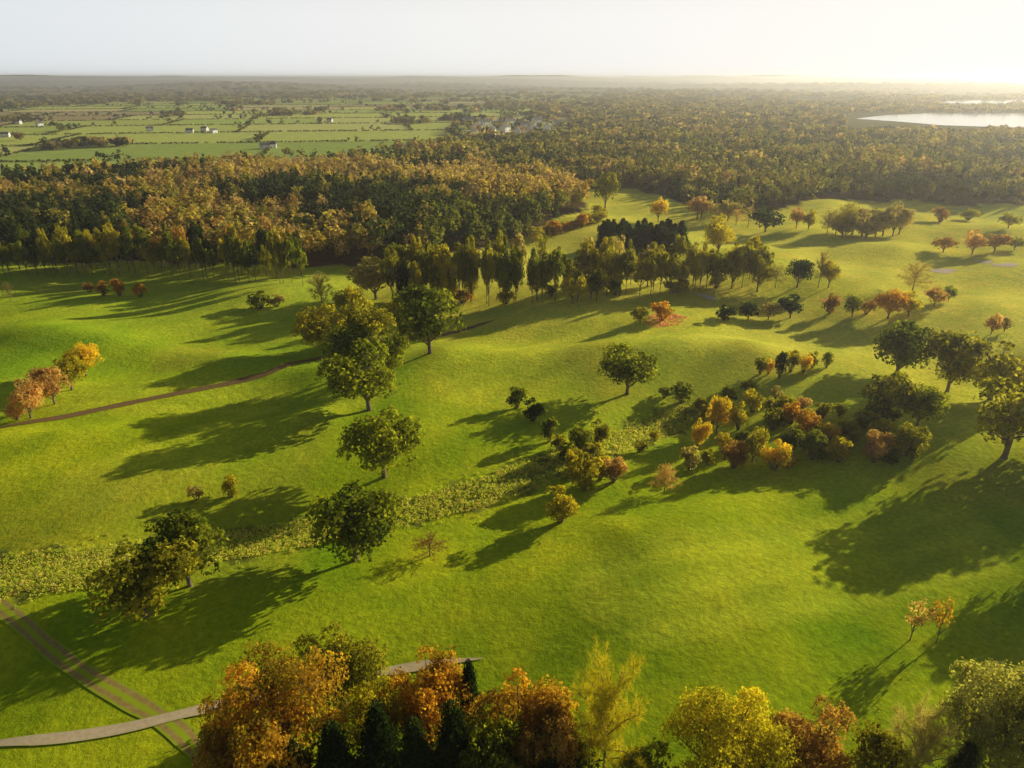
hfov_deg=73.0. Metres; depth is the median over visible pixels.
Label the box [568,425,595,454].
shrub
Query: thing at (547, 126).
house
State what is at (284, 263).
tall tree
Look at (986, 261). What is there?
sand bunker
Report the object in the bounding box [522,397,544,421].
shrub
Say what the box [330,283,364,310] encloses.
broadleaf tree
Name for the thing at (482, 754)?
broadleaf tree
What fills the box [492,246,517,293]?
broadleaf tree
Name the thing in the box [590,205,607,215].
shrub
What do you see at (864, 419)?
shrub
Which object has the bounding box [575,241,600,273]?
tall tree
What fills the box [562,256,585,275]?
broadleaf tree
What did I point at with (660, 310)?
shrub
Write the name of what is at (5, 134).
house
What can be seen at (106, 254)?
tall tree
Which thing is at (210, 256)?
tall tree
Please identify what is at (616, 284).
shrub
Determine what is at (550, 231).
shrub
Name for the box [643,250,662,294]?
tall tree
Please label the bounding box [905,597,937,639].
sapling
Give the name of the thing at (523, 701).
broadleaf tree
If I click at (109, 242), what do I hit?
broadleaf tree
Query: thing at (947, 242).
broadleaf tree
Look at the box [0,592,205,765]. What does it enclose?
track
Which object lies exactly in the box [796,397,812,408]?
shrub
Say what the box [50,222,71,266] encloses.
broadleaf tree
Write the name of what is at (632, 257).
tall tree
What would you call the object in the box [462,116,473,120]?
house
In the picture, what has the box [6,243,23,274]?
tall tree
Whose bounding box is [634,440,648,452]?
shrub
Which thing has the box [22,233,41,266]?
broadleaf tree
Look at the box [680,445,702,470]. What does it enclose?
shrub
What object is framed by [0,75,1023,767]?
ground
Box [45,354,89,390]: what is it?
broadleaf tree
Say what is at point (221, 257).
tall tree
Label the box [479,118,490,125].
house
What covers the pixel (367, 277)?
broadleaf tree
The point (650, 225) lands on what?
conifer tree
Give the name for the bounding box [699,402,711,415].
shrub
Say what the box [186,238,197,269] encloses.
broadleaf tree
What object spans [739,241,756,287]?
tall tree
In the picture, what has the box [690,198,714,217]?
broadleaf tree
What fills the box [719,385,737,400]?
shrub
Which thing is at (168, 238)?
tall tree
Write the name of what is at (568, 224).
shrub
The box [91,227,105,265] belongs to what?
tall tree
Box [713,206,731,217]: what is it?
bare tree
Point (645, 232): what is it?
tall tree
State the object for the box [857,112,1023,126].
water
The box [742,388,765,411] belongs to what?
shrub
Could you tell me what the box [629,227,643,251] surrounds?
tall tree
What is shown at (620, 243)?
tall tree
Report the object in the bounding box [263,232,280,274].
broadleaf tree
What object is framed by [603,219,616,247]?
conifer tree
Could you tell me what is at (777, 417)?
shrub
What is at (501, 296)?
shrub
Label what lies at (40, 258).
tall tree
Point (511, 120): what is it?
house
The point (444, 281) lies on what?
broadleaf tree
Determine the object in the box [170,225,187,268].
broadleaf tree
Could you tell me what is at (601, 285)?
tall tree
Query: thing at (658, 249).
tall tree
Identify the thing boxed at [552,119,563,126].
house
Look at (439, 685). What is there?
broadleaf tree
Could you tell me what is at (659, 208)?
broadleaf tree
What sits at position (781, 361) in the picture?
shrub
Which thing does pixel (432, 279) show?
tall tree
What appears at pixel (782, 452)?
shrub
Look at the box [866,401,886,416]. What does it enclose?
shrub
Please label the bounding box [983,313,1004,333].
broadleaf tree
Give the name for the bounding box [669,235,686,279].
tall tree
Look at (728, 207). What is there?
broadleaf tree
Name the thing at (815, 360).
shrub
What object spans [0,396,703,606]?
rough grass
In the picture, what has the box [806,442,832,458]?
shrub
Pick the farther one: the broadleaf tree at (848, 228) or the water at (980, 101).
the water at (980, 101)
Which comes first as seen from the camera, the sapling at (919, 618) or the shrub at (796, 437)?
the sapling at (919, 618)
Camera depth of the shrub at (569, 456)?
132.20 m
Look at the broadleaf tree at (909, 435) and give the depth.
135.81 m
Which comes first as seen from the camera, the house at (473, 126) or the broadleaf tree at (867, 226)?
the broadleaf tree at (867, 226)
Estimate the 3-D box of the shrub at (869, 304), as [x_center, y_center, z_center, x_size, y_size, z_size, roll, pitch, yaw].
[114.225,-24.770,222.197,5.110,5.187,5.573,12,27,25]
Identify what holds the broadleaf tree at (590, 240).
on the ground at (800, 585)
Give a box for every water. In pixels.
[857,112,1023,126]
[921,100,1023,103]
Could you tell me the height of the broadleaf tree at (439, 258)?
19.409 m
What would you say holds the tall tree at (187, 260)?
on the ground at (800, 585)
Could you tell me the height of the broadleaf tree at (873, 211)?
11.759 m
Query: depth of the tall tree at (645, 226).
293.85 m
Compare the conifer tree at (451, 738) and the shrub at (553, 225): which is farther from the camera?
the shrub at (553, 225)
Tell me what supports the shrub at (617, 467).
on the ground at (800, 585)
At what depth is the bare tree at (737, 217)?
357.23 m
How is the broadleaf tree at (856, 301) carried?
on the ground at (800, 585)
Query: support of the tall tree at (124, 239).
on the ground at (800, 585)
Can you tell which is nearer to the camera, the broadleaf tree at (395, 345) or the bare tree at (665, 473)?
the bare tree at (665, 473)
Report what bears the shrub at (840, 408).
on the ground at (800, 585)
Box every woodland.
[0,81,1023,150]
[0,150,593,262]
[310,124,1023,168]
[494,141,1023,212]
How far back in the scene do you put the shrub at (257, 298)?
226.79 m
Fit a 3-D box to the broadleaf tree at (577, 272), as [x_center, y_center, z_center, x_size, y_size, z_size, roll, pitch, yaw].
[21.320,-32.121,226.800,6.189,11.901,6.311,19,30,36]
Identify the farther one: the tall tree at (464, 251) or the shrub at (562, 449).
the tall tree at (464, 251)
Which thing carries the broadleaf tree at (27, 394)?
on the ground at (800, 585)
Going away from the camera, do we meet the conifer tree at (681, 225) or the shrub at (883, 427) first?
the shrub at (883, 427)
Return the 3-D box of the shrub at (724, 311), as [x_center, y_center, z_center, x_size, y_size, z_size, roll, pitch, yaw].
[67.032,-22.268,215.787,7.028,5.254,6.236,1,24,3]
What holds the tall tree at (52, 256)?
on the ground at (800, 585)
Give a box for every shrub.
[3,401,26,420]
[81,282,95,292]
[96,280,108,295]
[107,278,125,295]
[131,282,148,296]
[186,485,203,500]
[220,473,238,497]
[245,290,270,309]
[269,294,285,306]
[453,289,475,302]
[495,290,515,303]
[505,386,528,408]
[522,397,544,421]
[523,732,600,767]
[526,226,545,241]
[538,416,559,442]
[543,222,561,235]
[543,484,579,522]
[545,220,563,234]
[545,285,558,296]
[550,434,566,449]
[556,441,574,461]
[560,221,572,229]
[564,447,582,471]
[566,452,603,490]
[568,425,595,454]
[569,219,580,227]
[575,213,588,227]
[577,212,595,223]
[582,441,603,460]
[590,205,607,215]
[590,418,610,446]
[592,211,607,222]
[592,452,610,480]
[602,456,628,482]
[608,277,623,294]
[619,737,678,767]
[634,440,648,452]
[648,430,659,439]
[650,301,674,320]
[658,387,671,397]
[662,277,689,293]
[670,381,694,402]
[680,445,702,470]
[693,397,706,409]
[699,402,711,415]
[699,413,713,425]
[700,448,714,463]
[709,274,727,288]
[713,432,731,452]
[716,304,738,320]
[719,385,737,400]
[720,439,750,468]
[724,400,736,409]
[729,400,749,430]
[734,429,750,444]
[740,379,758,390]
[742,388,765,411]
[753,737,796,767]
[754,357,766,374]
[759,438,792,470]
[761,398,779,412]
[762,407,785,430]
[764,357,774,373]
[769,385,784,397]
[774,350,788,377]
[775,395,798,409]
[780,411,794,422]
[780,426,805,450]
[781,452,799,468]
[782,401,801,424]
[785,350,801,372]
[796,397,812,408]
[799,353,813,372]
[801,428,828,460]
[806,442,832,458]
[807,351,818,367]
[807,424,824,433]
[814,402,835,417]
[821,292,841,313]
[821,351,833,367]
[823,422,841,440]
[828,436,852,462]
[835,403,847,416]
[836,435,853,451]
[837,420,859,435]
[840,448,853,455]
[841,433,854,444]
[849,430,862,441]
[852,411,874,428]
[854,409,882,428]
[860,299,875,314]
[860,429,894,462]
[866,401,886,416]
[870,417,895,438]
[874,407,891,420]
[879,445,904,462]
[885,448,901,465]
[888,409,902,420]
[908,446,921,457]
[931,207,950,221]
[959,208,979,219]
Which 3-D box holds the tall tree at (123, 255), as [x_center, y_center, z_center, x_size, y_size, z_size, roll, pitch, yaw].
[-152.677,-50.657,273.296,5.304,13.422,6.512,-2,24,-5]
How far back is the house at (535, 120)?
1130.06 m
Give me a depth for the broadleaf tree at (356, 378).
150.91 m
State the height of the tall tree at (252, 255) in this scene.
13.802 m
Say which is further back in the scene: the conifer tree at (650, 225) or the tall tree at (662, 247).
the conifer tree at (650, 225)
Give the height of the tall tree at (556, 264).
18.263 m
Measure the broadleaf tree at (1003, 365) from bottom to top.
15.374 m
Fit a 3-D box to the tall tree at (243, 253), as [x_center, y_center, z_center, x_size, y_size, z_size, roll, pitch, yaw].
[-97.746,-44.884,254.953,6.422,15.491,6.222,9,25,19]
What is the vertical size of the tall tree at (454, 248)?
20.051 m
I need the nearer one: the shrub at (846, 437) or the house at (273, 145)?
the shrub at (846, 437)
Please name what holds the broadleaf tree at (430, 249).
on the ground at (800, 585)
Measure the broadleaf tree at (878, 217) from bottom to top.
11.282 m
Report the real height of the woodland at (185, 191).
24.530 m
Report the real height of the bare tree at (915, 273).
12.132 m
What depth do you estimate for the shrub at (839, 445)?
136.48 m
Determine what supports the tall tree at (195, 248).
on the ground at (800, 585)
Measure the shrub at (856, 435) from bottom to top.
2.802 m
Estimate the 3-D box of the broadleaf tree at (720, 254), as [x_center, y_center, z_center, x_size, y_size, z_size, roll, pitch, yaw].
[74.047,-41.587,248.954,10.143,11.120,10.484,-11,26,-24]
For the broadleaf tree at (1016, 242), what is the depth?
301.21 m
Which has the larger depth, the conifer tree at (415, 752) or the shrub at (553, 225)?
the shrub at (553, 225)
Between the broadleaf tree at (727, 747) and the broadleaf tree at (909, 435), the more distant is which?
the broadleaf tree at (909, 435)
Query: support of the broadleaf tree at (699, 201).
on the ground at (800, 585)
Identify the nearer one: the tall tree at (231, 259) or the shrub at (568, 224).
the tall tree at (231, 259)
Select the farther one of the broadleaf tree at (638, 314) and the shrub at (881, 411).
the broadleaf tree at (638, 314)
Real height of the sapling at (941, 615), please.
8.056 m
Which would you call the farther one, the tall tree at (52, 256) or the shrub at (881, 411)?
the tall tree at (52, 256)
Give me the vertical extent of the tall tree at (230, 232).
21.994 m
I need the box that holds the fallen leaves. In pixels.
[644,313,685,326]
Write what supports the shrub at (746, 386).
on the ground at (800, 585)
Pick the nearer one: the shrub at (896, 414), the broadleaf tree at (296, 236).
the shrub at (896, 414)
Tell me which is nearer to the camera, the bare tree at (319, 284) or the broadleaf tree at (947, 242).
the bare tree at (319, 284)
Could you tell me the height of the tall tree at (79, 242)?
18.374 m
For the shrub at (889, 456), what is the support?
on the ground at (800, 585)
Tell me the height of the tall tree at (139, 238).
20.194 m
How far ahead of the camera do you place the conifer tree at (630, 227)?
308.07 m
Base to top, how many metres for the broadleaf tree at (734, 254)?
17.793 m
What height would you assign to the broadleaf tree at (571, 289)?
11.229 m
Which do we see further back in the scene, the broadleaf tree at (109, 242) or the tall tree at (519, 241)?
the broadleaf tree at (109, 242)
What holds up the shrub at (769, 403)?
on the ground at (800, 585)
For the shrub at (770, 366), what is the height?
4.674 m
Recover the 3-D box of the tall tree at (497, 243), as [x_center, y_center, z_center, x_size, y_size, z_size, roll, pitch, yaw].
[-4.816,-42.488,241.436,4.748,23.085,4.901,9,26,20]
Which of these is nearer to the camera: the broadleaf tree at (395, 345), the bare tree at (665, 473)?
the bare tree at (665, 473)
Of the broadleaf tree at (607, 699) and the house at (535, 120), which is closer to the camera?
the broadleaf tree at (607, 699)
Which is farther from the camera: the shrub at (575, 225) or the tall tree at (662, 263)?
the shrub at (575, 225)
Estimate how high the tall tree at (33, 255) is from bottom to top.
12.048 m
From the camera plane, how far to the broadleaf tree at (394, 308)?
202.79 m
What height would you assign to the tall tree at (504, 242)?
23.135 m
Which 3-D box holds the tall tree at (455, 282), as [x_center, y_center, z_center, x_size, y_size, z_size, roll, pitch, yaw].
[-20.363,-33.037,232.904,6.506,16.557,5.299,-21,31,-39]
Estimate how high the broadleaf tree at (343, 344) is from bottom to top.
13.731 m
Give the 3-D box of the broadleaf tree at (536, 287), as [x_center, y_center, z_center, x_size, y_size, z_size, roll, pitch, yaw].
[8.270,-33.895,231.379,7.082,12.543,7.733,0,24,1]
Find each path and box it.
[0,319,495,427]
[0,658,482,745]
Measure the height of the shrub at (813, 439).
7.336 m
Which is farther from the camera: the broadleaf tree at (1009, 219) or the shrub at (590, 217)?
the shrub at (590, 217)
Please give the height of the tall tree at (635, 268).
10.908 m
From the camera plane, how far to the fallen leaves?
211.28 m
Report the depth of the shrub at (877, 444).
135.81 m
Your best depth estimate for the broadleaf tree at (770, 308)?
221.90 m
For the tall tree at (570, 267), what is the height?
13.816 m
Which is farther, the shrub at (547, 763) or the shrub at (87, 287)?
the shrub at (87, 287)
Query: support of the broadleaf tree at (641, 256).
on the ground at (800, 585)
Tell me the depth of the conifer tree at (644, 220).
307.36 m
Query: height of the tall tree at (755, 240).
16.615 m
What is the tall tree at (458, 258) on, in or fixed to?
on the ground at (800, 585)
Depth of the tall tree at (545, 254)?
231.87 m
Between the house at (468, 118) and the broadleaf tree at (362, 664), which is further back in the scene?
the house at (468, 118)
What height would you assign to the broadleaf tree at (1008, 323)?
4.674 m
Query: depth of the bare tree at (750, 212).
351.68 m
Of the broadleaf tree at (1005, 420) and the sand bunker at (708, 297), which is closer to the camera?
the broadleaf tree at (1005, 420)
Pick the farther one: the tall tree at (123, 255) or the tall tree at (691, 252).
the tall tree at (123, 255)
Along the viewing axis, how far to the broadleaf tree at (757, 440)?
136.50 m
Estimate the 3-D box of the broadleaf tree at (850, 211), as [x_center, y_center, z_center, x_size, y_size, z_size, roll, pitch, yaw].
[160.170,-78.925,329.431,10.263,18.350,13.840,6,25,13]
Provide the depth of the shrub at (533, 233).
325.27 m
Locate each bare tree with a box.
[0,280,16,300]
[306,272,334,305]
[407,530,450,561]
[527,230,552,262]
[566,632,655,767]
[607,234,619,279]
[650,463,683,491]
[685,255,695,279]
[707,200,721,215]
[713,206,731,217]
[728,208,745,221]
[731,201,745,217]
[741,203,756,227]
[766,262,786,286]
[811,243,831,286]
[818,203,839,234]
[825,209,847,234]
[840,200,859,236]
[884,689,967,767]
[896,259,938,291]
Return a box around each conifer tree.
[272,736,316,767]
[312,719,368,767]
[354,698,401,767]
[390,716,438,767]
[391,261,410,298]
[429,699,478,767]
[456,658,489,739]
[593,220,605,247]
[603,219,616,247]
[623,224,634,248]
[632,219,640,246]
[638,222,653,247]
[640,218,647,244]
[640,227,657,251]
[654,227,668,251]
[666,219,672,229]
[667,223,678,251]
[678,219,692,245]
[678,228,688,253]
[933,739,980,767]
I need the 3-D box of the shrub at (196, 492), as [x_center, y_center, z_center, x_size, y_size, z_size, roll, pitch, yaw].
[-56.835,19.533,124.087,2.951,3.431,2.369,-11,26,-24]
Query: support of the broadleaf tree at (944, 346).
on the ground at (800, 585)
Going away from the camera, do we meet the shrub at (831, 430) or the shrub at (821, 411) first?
the shrub at (831, 430)
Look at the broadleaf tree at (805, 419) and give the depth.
145.13 m
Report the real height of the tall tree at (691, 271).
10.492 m
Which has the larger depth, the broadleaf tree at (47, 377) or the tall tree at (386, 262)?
the tall tree at (386, 262)
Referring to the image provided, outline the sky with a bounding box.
[0,0,1023,77]
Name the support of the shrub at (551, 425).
on the ground at (800, 585)
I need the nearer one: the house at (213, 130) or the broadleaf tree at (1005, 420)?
the broadleaf tree at (1005, 420)
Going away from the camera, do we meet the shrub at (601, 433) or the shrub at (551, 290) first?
the shrub at (601, 433)
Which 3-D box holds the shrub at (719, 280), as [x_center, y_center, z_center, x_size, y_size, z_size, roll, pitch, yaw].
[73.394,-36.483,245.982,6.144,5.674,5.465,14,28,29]
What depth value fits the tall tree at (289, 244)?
246.83 m
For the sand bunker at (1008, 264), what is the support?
on the ground at (800, 585)
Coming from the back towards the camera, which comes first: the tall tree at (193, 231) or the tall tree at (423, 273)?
the tall tree at (193, 231)
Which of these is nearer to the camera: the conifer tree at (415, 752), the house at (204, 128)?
the conifer tree at (415, 752)
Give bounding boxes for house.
[0,131,10,136]
[14,119,22,123]
[35,121,43,125]
[145,126,153,130]
[185,127,193,132]
[200,126,208,130]
[209,127,217,132]
[259,142,269,148]
[266,141,276,147]
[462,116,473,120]
[471,122,482,130]
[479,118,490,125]
[499,123,510,131]
[504,117,515,123]
[514,126,520,132]
[518,120,529,126]
[526,123,537,132]
[531,116,542,123]
[543,122,550,130]
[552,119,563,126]
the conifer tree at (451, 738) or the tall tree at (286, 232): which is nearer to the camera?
the conifer tree at (451, 738)
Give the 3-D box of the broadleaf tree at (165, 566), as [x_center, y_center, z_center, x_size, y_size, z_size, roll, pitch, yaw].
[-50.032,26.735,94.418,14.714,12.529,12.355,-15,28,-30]
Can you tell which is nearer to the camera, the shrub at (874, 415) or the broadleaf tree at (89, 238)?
the shrub at (874, 415)
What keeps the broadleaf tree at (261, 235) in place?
on the ground at (800, 585)
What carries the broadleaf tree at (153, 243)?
on the ground at (800, 585)
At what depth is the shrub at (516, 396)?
158.94 m
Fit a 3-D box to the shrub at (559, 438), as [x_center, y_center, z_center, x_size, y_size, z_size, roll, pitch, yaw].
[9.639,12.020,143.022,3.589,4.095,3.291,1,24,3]
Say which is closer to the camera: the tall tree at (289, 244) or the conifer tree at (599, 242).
the tall tree at (289, 244)
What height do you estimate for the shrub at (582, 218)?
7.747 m
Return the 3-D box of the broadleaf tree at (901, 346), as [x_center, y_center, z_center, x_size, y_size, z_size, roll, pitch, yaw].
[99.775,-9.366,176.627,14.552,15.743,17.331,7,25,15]
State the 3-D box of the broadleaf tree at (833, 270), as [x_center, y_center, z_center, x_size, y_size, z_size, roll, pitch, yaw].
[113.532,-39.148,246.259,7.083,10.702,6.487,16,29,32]
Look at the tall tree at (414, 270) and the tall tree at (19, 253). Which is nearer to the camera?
the tall tree at (414, 270)
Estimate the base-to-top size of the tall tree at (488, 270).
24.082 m
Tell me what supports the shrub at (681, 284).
on the ground at (800, 585)
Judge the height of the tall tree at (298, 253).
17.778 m
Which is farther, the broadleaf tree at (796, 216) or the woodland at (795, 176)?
the woodland at (795, 176)
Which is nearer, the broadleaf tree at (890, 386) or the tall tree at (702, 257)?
the broadleaf tree at (890, 386)
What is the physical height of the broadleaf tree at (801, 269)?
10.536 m
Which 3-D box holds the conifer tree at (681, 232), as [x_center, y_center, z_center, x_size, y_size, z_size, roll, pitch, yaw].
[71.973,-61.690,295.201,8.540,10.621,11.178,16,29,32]
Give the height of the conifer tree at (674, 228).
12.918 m
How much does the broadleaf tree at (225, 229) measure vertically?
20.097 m
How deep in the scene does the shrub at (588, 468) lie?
127.19 m
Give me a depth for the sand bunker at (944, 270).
276.29 m
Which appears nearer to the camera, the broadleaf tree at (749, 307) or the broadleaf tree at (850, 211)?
the broadleaf tree at (749, 307)
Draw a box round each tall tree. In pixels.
[0,240,13,270]
[0,247,12,276]
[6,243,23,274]
[11,241,28,275]
[27,245,38,274]
[33,244,50,274]
[35,227,51,275]
[44,246,60,272]
[50,237,67,275]
[65,240,79,273]
[71,229,90,275]
[79,244,97,274]
[90,243,104,272]
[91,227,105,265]
[94,232,113,274]
[102,222,122,273]
[116,225,137,272]
[120,220,133,264]
[120,248,131,271]
[132,224,148,273]
[141,243,157,271]
[154,242,166,274]
[160,222,172,275]
[166,240,183,276]
[178,238,194,273]
[179,238,190,275]
[185,220,204,267]
[190,238,205,278]
[197,231,210,277]
[204,248,219,279]
[217,238,231,279]
[219,234,237,281]
[225,224,240,280]
[235,241,251,280]
[246,246,260,281]
[257,245,271,281]
[266,229,284,283]
[271,242,289,282]
[280,229,295,273]
[282,233,294,278]
[291,238,307,281]
[378,247,398,297]
[387,242,397,291]
[393,256,399,282]
[405,235,421,266]
[407,261,421,288]
[409,256,427,287]
[410,250,430,284]
[414,246,433,284]
[428,266,441,296]
[447,240,466,288]
[447,263,461,303]
[452,243,468,305]
[458,234,480,268]
[465,234,481,294]
[478,249,493,303]
[481,237,499,305]
[491,229,502,254]
[496,234,509,265]
[509,232,526,290]
[526,246,540,302]
[533,260,549,302]
[542,251,554,295]
[545,248,565,300]
[555,246,565,281]
[560,258,575,295]
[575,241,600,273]
[586,269,609,300]
[596,219,610,238]
[597,236,618,258]
[600,224,616,237]
[608,223,629,243]
[610,251,634,295]
[613,220,629,249]
[614,235,625,261]
[622,239,635,294]
[627,227,642,245]
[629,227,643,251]
[629,256,639,284]
[632,262,652,295]
[637,227,654,246]
[639,222,652,242]
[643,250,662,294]
[644,241,665,283]
[648,248,659,289]
[655,251,673,293]
[658,228,680,250]
[663,253,682,293]
[664,249,678,271]
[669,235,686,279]
[676,260,689,291]
[684,242,700,286]
[689,262,703,289]
[693,242,710,291]
[705,248,720,290]
[708,257,725,293]
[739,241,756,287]
[749,235,761,278]
[752,243,774,285]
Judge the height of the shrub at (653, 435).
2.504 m
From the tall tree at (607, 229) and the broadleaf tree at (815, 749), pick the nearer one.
the broadleaf tree at (815, 749)
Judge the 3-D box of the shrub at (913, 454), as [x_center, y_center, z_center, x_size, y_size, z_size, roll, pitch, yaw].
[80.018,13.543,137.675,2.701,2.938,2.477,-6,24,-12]
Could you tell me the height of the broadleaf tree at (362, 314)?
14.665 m
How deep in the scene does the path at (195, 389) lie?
168.62 m
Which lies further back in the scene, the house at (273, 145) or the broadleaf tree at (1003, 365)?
the house at (273, 145)
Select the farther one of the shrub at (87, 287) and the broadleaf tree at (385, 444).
the shrub at (87, 287)
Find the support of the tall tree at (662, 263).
on the ground at (800, 585)
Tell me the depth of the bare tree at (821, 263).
244.29 m
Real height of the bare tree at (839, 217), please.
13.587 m
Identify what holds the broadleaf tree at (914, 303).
on the ground at (800, 585)
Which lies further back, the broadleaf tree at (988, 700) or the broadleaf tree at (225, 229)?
the broadleaf tree at (225, 229)
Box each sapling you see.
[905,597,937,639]
[928,597,956,643]
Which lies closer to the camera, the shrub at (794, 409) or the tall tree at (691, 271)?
the shrub at (794, 409)
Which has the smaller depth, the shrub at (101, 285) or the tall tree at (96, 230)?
the shrub at (101, 285)
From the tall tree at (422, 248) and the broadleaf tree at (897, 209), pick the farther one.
the broadleaf tree at (897, 209)
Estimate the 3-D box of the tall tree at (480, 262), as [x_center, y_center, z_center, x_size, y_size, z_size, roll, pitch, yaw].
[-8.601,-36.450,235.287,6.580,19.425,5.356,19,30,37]
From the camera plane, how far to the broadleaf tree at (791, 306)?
223.15 m
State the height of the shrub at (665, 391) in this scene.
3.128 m
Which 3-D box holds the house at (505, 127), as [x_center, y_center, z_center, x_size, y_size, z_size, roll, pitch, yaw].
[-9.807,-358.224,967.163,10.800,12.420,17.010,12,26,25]
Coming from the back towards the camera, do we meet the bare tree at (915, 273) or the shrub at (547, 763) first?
the bare tree at (915, 273)
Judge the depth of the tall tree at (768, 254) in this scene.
243.34 m
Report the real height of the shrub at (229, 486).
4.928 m
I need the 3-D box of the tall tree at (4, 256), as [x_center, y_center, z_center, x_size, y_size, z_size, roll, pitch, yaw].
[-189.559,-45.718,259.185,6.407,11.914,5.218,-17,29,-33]
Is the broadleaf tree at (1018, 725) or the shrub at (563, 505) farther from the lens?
the shrub at (563, 505)
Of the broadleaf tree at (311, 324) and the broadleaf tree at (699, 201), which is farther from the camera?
the broadleaf tree at (699, 201)
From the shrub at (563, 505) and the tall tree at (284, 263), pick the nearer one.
the shrub at (563, 505)
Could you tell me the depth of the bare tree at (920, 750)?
67.28 m
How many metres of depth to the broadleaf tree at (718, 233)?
283.38 m
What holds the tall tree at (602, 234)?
on the ground at (800, 585)
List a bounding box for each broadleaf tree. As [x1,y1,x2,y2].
[4,233,20,268]
[5,376,44,418]
[16,225,32,266]
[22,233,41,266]
[24,366,70,403]
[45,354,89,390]
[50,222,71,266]
[61,341,104,375]
[79,535,203,623]
[81,228,99,268]
[104,228,120,266]
[130,505,229,587]
[147,235,164,267]
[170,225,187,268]
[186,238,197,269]
[191,708,291,767]
[192,638,355,767]
[222,222,240,272]
[245,232,260,272]
[255,228,267,274]
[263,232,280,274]
[289,303,347,347]
[290,621,391,713]
[292,229,307,274]
[304,479,407,563]
[315,338,401,410]
[318,322,372,360]
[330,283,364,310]
[336,403,425,478]
[338,671,408,755]
[339,297,396,342]
[346,255,395,298]
[368,330,409,369]
[377,644,478,750]
[384,296,409,328]
[391,243,410,276]
[392,282,466,353]
[427,240,437,285]
[428,243,451,283]
[439,257,459,299]
[455,707,534,767]
[463,261,479,301]
[469,667,579,766]
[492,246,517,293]
[508,246,524,300]
[511,696,585,767]
[526,268,546,299]
[559,271,588,303]
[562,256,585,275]
[568,268,588,302]
[578,236,598,269]
[583,264,608,298]
[592,172,620,207]
[593,342,660,394]
[598,243,619,294]
[630,307,648,323]
[637,244,653,286]
[650,197,668,221]
[659,684,805,767]
[686,196,711,218]
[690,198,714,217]
[690,418,712,446]
[704,213,736,253]
[705,394,732,433]
[708,252,730,275]
[716,199,742,220]
[723,241,746,288]
[738,301,759,319]
[744,426,769,462]
[745,253,776,291]
[748,206,785,231]
[759,302,782,319]
[761,694,858,767]
[777,294,803,317]
[785,258,815,286]
[789,208,805,227]
[794,409,822,435]
[802,209,816,229]
[821,259,841,287]
[829,218,853,237]
[840,206,872,234]
[843,294,865,315]
[847,719,912,767]
[848,216,882,237]
[855,219,887,237]
[858,371,923,414]
[868,208,883,218]
[871,214,889,236]
[872,209,903,235]
[872,288,912,318]
[872,317,936,371]
[884,200,906,235]
[892,421,932,456]
[895,208,916,233]
[895,382,954,426]
[900,290,923,315]
[922,328,985,392]
[924,286,950,305]
[931,237,959,251]
[933,656,1023,767]
[942,285,957,301]
[961,229,988,253]
[962,338,1023,400]
[973,375,1023,459]
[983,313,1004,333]
[987,233,1011,251]
[997,212,1022,227]
[1001,316,1014,331]
[1006,237,1023,249]
[1007,700,1023,747]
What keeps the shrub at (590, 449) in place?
on the ground at (800, 585)
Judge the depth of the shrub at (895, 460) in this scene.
135.81 m
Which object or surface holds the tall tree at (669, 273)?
on the ground at (800, 585)
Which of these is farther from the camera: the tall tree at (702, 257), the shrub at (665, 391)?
the tall tree at (702, 257)
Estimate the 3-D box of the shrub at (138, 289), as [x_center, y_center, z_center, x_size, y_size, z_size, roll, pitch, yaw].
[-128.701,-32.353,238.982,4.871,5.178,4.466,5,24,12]
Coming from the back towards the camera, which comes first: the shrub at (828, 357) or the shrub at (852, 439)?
the shrub at (828, 357)
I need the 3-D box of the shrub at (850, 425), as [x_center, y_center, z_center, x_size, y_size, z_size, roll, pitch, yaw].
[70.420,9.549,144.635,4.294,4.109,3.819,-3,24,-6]
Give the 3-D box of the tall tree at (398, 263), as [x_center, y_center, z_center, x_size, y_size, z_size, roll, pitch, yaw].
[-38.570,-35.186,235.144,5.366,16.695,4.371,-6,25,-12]
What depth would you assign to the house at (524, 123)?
1019.68 m
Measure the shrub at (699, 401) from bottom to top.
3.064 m
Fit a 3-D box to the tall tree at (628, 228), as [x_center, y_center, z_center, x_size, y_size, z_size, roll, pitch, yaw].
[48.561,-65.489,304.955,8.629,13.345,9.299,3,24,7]
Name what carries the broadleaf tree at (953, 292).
on the ground at (800, 585)
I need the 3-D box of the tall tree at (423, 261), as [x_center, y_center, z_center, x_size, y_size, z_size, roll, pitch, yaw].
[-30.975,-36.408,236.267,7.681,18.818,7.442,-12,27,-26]
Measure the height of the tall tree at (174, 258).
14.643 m
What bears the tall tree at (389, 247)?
on the ground at (800, 585)
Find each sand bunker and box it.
[697,293,715,299]
[931,269,956,272]
[976,260,992,262]
[991,263,1019,266]
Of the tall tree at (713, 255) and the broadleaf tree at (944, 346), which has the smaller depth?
the broadleaf tree at (944, 346)
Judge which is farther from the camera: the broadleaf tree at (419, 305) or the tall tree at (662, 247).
the tall tree at (662, 247)
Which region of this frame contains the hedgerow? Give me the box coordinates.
[0,97,693,161]

